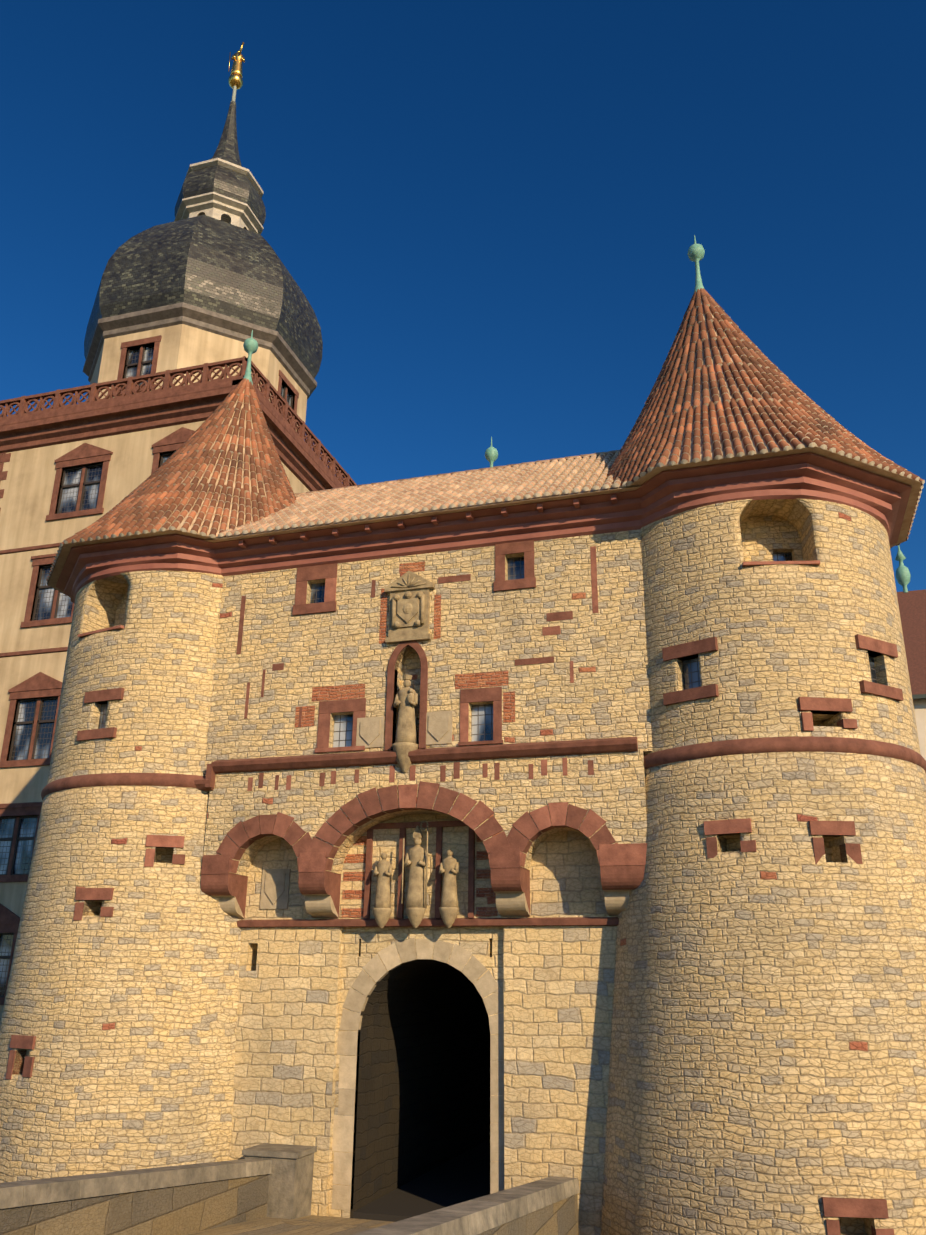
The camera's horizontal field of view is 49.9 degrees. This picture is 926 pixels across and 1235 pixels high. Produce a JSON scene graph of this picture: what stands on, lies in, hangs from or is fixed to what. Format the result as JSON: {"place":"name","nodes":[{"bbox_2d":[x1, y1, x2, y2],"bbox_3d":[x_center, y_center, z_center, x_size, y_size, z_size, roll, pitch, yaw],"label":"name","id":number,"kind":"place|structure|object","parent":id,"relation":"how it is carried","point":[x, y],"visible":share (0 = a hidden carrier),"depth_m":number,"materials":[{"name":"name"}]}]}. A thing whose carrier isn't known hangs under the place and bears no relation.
{"place":"outdoors","nodes":[
{"label":"outdoors","id":0,"kind":"place"},
{"bbox_2d":[88,324,306,431],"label":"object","id":1,"kind":"object","parent":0,"point":[182,346],"depth_m":45.80,"materials":[{"name":"beige paint"}]},
{"bbox_2d":[83,302,316,399],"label":"tower cornice","id":2,"kind":"structure","parent":1,"relation":"attached to","point":[275,344],"depth_m":46.34,"materials":[{"name":"beige stone"}]},
{"bbox_2d":[84,101,322,378],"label":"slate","id":3,"kind":"object","parent":1,"relation":"on","point":[218,266],"visible":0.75,"depth_m":47.44,"materials":[{"name":"grey stone"}]},
{"bbox_2d":[174,158,263,234],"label":"lantern","id":4,"kind":"object","parent":3,"relation":"on","point":[217,206],"visible":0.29,"depth_m":52.51,"materials":[{"name":"beige paint"}]},
{"bbox_2d":[231,86,236,101],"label":"rod","id":5,"kind":"object","parent":3,"relation":"on","point":[234,93],"visible":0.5,"depth_m":57.09,"materials":[{"name":"grey metal"}]},
{"bbox_2d":[228,42,244,89],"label":"gilded statue","id":6,"kind":"object","parent":5,"relation":"on","point":[235,78],"visible":0.98,"depth_m":57.59,"materials":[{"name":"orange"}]},
{"bbox_2d":[113,335,298,427],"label":"window frames","id":7,"kind":"structure","parent":1,"relation":"attached to","point":[156,340],"depth_m":45.69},
{"bbox_2d":[124,346,292,407],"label":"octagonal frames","id":8,"kind":"structure","parent":1,"relation":"attached to","point":[136,364],"depth_m":45.61,"materials":[{"name":"brown wood"}]},
{"bbox_2d":[184,1215,392,1234],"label":"pavement","id":9,"kind":"structure","parent":0,"point":[316,1225],"depth_m":18.79,"materials":[{"name":"beige stone"}]},
{"bbox_2d":[230,814,616,1234],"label":"gate wall","id":10,"kind":"structure","parent":0,"point":[422,1103],"depth_m":21.81,"materials":[{"name":"beige stone"}]},
{"bbox_2d":[260,869,290,908],"bbox_3d":[-4.375,6.325,23.183,0.700,0.900,0.100,-5,-21,16],"label":"stone panel","id":11,"kind":"object","parent":10,"relation":"attached to","point":[275,888],"visible":0.89,"depth_m":23.14,"materials":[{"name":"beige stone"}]},
{"bbox_2d":[332,1031,503,1209],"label":"door jambs","id":12,"kind":"object","parent":10,"relation":"attached to","point":[343,1128],"visible":0.67,"depth_m":20.83,"materials":[{"name":"beige stone"}]},
{"bbox_2d":[363,820,474,918],"bbox_3d":[-0.976,5.655,22.324,2.560,2.100,0.130,-5,-21,16],"label":"niche frame","id":13,"kind":"object","parent":10,"relation":"attached to","point":[403,826],"visible":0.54,"depth_m":22.34,"materials":[{"name":"brown stone"}]},
{"bbox_2d":[341,835,497,917],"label":"quoin stones","id":14,"kind":"object","parent":10,"relation":"attached to","point":[359,894],"visible":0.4,"depth_m":22.47,"materials":[{"name":"red stone"}]},
{"bbox_2d":[340,938,503,1033],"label":"gate voussoirs","id":15,"kind":"object","parent":10,"relation":"attached to","point":[473,971],"visible":0.83,"depth_m":21.84,"materials":[{"name":"beige stone"}]},
{"bbox_2d":[353,1139,490,1221],"bbox_3d":[1.101,12.146,27.101,3.200,5.550,13.400,-5,-21,16],"label":"passage","id":16,"kind":"object","parent":10,"relation":"attached to","point":[463,1177],"visible":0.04,"depth_m":22.87,"materials":[{"name":"grey"}]},
{"bbox_2d":[203,751,646,875],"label":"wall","id":17,"kind":"structure","parent":10,"relation":"on","point":[611,791],"depth_m":21.84,"materials":[{"name":"beige stone"}]},
{"bbox_2d":[247,758,593,790],"bbox_3d":[-1.121,3.517,22.246,8.148,0.460,0.106,-5,-21,16],"label":"soldier course","id":18,"kind":"object","parent":17,"relation":"attached to","point":[442,772],"visible":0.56,"depth_m":22.02,"materials":[{"name":"red stone"}]},
{"bbox_2d":[201,865,644,918],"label":"corbels","id":19,"kind":"object","parent":17,"relation":"attached to","point":[320,891],"visible":0.73,"depth_m":21.40,"materials":[{"name":"red stone"}]},
{"bbox_2d":[201,781,646,874],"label":"arches","id":20,"kind":"structure","parent":17,"relation":"attached to","point":[502,849],"depth_m":21.93,"materials":[{"name":"red stone"}]},
{"bbox_2d":[204,529,652,773],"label":"wall","id":21,"kind":"structure","parent":17,"relation":"on","point":[485,627],"depth_m":23.05,"materials":[{"name":"beige stone"}]},
{"bbox_2d":[294,561,514,727],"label":"brick patches","id":22,"kind":"object","parent":21,"relation":"attached to","point":[462,681],"visible":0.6,"depth_m":23.34,"materials":[{"name":"brick"}]},
{"bbox_2d":[356,711,452,747],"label":"stone panels","id":23,"kind":"object","parent":21,"relation":"attached to","point":[370,732],"visible":0.92,"depth_m":22.53,"materials":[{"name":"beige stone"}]},
{"bbox_2d":[384,641,427,749],"bbox_3d":[-1.261,1.738,22.975,0.980,2.700,0.250,-5,-21,16],"label":"niche frame","id":24,"kind":"object","parent":21,"relation":"attached to","point":[392,667],"visible":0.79,"depth_m":22.86,"materials":[{"name":"red stone"}]},
{"bbox_2d":[384,571,434,643],"bbox_3d":[-1.281,-0.280,23.528,1.220,1.750,0.300,-5,-21,16],"label":"plaque","id":25,"kind":"object","parent":21,"relation":"attached to","point":[409,606],"visible":1,"depth_m":23.43,"materials":[{"name":"stone"}]},
{"bbox_2d":[372,674,458,927],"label":"statues","id":26,"kind":"object","parent":21,"relation":"attached to","point":[403,745],"visible":1,"depth_m":22.02,"materials":[{"name":"stone"}]},
{"bbox_2d":[194,737,637,790],"bbox_3d":[-1.352,3.290,22.240,10.450,0.720,0.240,-5,-21,16],"label":"string course","id":27,"kind":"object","parent":21,"relation":"attached to","point":[539,749],"depth_m":22.09,"materials":[{"name":"red stone"}]},
{"bbox_2d":[236,540,597,752],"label":"frames","id":28,"kind":"structure","parent":21,"relation":"attached to","point":[328,574],"depth_m":23.14,"materials":[{"name":"red stone"}]},
{"bbox_2d":[310,557,523,746],"bbox_3d":[-1.171,0.885,23.421,5.520,4.430,0.001,-5,-21,16],"label":"glass","id":29,"kind":"object","parent":21,"relation":"attached to","point":[482,723],"visible":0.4,"depth_m":23.26,"materials":[{"name":"glass"}]},
{"bbox_2d":[205,456,640,542],"bbox_3d":[-0.009,-2.621,28.052,12.000,3.470,8.680,-5,-21,16],"label":"roof base","id":30,"kind":"object","parent":21,"relation":"on","point":[503,503],"depth_m":23.58,"materials":[{"name":"brown tile"}]},
{"bbox_2d":[216,450,627,536],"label":"roof tiles","id":31,"kind":"object","parent":30,"relation":"on","point":[479,486],"visible":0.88,"depth_m":25.62,"materials":[{"name":"beige tile"}]},
{"bbox_2d":[238,494,617,548],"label":"eave brackets","id":32,"kind":"object","parent":30,"relation":"attached to","point":[368,528],"visible":0.79,"depth_m":23.68,"materials":[{"name":"red paint"}]},
{"bbox_2d":[485,436,497,466],"bbox_3d":[0.830,-4.732,28.938,0.400,1.220,0.400,-5,-21,16],"label":"ridge finial","id":33,"kind":"object","parent":30,"relation":"on","point":[491,454],"visible":0.94,"depth_m":28.80,"materials":[{"name":"green metal"}]},
{"bbox_2d":[213,490,641,575],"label":"cornice","id":34,"kind":"structure","parent":21,"relation":"attached to","point":[591,515],"depth_m":23.79,"materials":[{"name":"brown stone"}]},
{"bbox_2d":[237,917,618,927],"bbox_3d":[-0.899,6.709,21.884,9.200,0.180,0.120,-5,-21,16],"label":"string course","id":35,"kind":"object","parent":10,"relation":"attached to","point":[484,922],"visible":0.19,"depth_m":21.74,"materials":[{"name":"red stone"}]},
{"bbox_2d":[0,0,925,591],"label":"sky","id":36,"kind":"structure","parent":0,"point":[487,215],"materials":[{"name":"blue"}]},
{"bbox_2d":[913,699,925,759],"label":"building wall","id":37,"kind":"structure","parent":0,"point":[920,710],"depth_m":43.80,"materials":[{"name":"beige paint"}]},
{"bbox_2d":[897,589,925,694],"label":"building roof","id":38,"kind":"structure","parent":37,"relation":"on","point":[912,607],"depth_m":47.57,"materials":[{"name":"brown tile"}]},
{"bbox_2d":[895,545,910,592],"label":"finial","id":39,"kind":"object","parent":38,"relation":"on","point":[903,575],"visible":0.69,"depth_m":50.87,"materials":[{"name":"green metal"}]},
{"bbox_2d":[912,694,925,699],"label":"building gutter","id":40,"kind":"object","parent":37,"relation":"attached to","point":[920,696],"depth_m":43.66,"materials":[{"name":"metal"}]},
{"bbox_3d":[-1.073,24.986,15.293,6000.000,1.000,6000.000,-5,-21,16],"label":"ground","id":41,"kind":"structure","parent":0,"visible":0},
{"bbox_2d":[0,570,256,1182],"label":"tower","id":42,"kind":"structure","parent":41,"relation":"on","point":[126,1014],"depth_m":22.41,"materials":[{"name":"beige stone"}]},
{"bbox_2d":[5,625,185,1079],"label":"window surrounds","id":43,"kind":"object","parent":42,"relation":"attached to","point":[88,894],"visible":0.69,"depth_m":22.65,"materials":[{"name":"red stone"}]},
{"bbox_2d":[98,704,106,728],"bbox_3d":[-8.509,1.358,25.223,0.460,3.350,1.003,-11,-23,28],"label":"window","id":44,"kind":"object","parent":42,"relation":"on","point":[103,710],"visible":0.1,"depth_m":24.43,"materials":[{"name":"grey glass"}]},
{"bbox_2d":[41,773,205,799],"bbox_3d":[-7.601,4.903,26.429,6.700,0.330,6.700,-5,-21,16],"label":"tower band","id":45,"kind":"object","parent":42,"relation":"attached to","point":[135,779],"visible":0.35,"depth_m":23.42,"materials":[{"name":"red stone"}]},
{"bbox_2d":[56,533,220,603],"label":"roof cornice","id":46,"kind":"structure","parent":42,"relation":"attached to","point":[84,565],"depth_m":25.31,"materials":[{"name":"brown stone"}]},
{"bbox_2d":[48,389,279,592],"bbox_3d":[-7.506,-4.124,29.714,7.783,7.204,7.783,-5,-21,16],"label":"roof base","id":47,"kind":"object","parent":42,"relation":"on","point":[60,562],"visible":0.15,"depth_m":26.29,"materials":[{"name":"brown tile"}]},
{"bbox_2d":[46,378,295,597],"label":"roof tiles","id":48,"kind":"object","parent":42,"relation":"on","point":[161,487],"visible":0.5,"depth_m":27.12,"materials":[{"name":"orange tile"}]},
{"bbox_2d":[243,330,257,384],"bbox_3d":[-6.707,-8.168,31.278,0.470,2.090,0.470,-5,-21,16],"label":"roof finial","id":49,"kind":"object","parent":48,"relation":"on","point":[250,345],"visible":0.9,"depth_m":31.23,"materials":[{"name":"green metal"}]},
{"bbox_2d":[0,421,309,1021],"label":"building wall","id":50,"kind":"structure","parent":41,"relation":"on","point":[27,485],"depth_m":41.94,"materials":[{"name":"beige paint"}]},
{"bbox_2d":[0,453,172,996],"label":"window frames","id":51,"kind":"structure","parent":50,"relation":"attached to","point":[18,838],"depth_m":39.48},
{"bbox_2d":[0,455,170,994],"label":"windows","id":52,"kind":"structure","parent":51,"relation":"in","point":[27,711],"depth_m":39.28,"materials":[{"name":"glass"}]},
{"bbox_2d":[0,356,357,1004],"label":"trim","id":53,"kind":"structure","parent":50,"relation":"attached to","point":[130,409],"depth_m":42.64,"materials":[{"name":"brown stone"}]},
{"bbox_2d":[0,1174,578,1234],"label":"bridge parapets","id":54,"kind":"object","parent":41,"relation":"on","point":[185,1209],"depth_m":16.50,"materials":[{"name":"beige stone"}]},
{"bbox_2d":[242,1143,316,1218],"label":"stone pillar","id":55,"kind":"structure","parent":54,"relation":"on","point":[290,1186],"depth_m":20.22,"materials":[{"name":"stone"}]},
{"bbox_2d":[0,1159,579,1234],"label":"bridge caps","id":56,"kind":"object","parent":54,"relation":"on","point":[476,1216],"visible":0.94,"depth_m":14.93,"materials":[{"name":"grey stone"}]},
{"bbox_2d":[601,499,925,1234],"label":"tower","id":57,"kind":"structure","parent":41,"relation":"on","point":[767,1069],"depth_m":18.55,"materials":[{"name":"beige stone"}]},
{"bbox_2d":[606,288,924,548],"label":"conical roof","id":58,"kind":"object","parent":57,"relation":"on","point":[792,407],"visible":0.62,"depth_m":22.87,"materials":[{"name":"tile"}]},
{"bbox_2d":[636,452,911,545],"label":"roof cornice","id":59,"kind":"structure","parent":57,"relation":"attached to","point":[883,500],"depth_m":21.36,"materials":[{"name":"brown stone"}]},
{"bbox_2d":[626,299,921,547],"bbox_3d":[6.859,-5.538,25.635,7.783,7.353,7.783,-5,-21,16],"label":"roof base","id":60,"kind":"object","parent":57,"relation":"on","point":[913,496],"visible":0.04,"depth_m":21.65,"materials":[{"name":"brown tile"}]},
{"bbox_2d":[687,235,704,293],"bbox_3d":[6.424,-9.645,27.283,0.470,2.090,0.470,-5,-21,16],"label":"roof finial","id":61,"kind":"object","parent":60,"relation":"on","point":[696,252],"visible":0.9,"depth_m":27.24,"materials":[{"name":"green metal"}]},
{"bbox_2d":[662,560,903,1234],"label":"window surrounds","id":62,"kind":"object","parent":57,"relation":"attached to","point":[855,1207],"visible":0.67,"depth_m":19.36,"materials":[{"name":"red stone"}]},
{"bbox_2d":[682,552,876,689],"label":"windows","id":63,"kind":"structure","parent":62,"relation":"attached to","point":[691,675],"depth_m":20.82,"materials":[{"name":"blue glass"}]},
{"bbox_2d":[644,736,925,772],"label":"tower band","id":64,"kind":"object","parent":57,"relation":"attached to","point":[778,744],"visible":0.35,"depth_m":19.46,"materials":[{"name":"red stone"}]}
]}

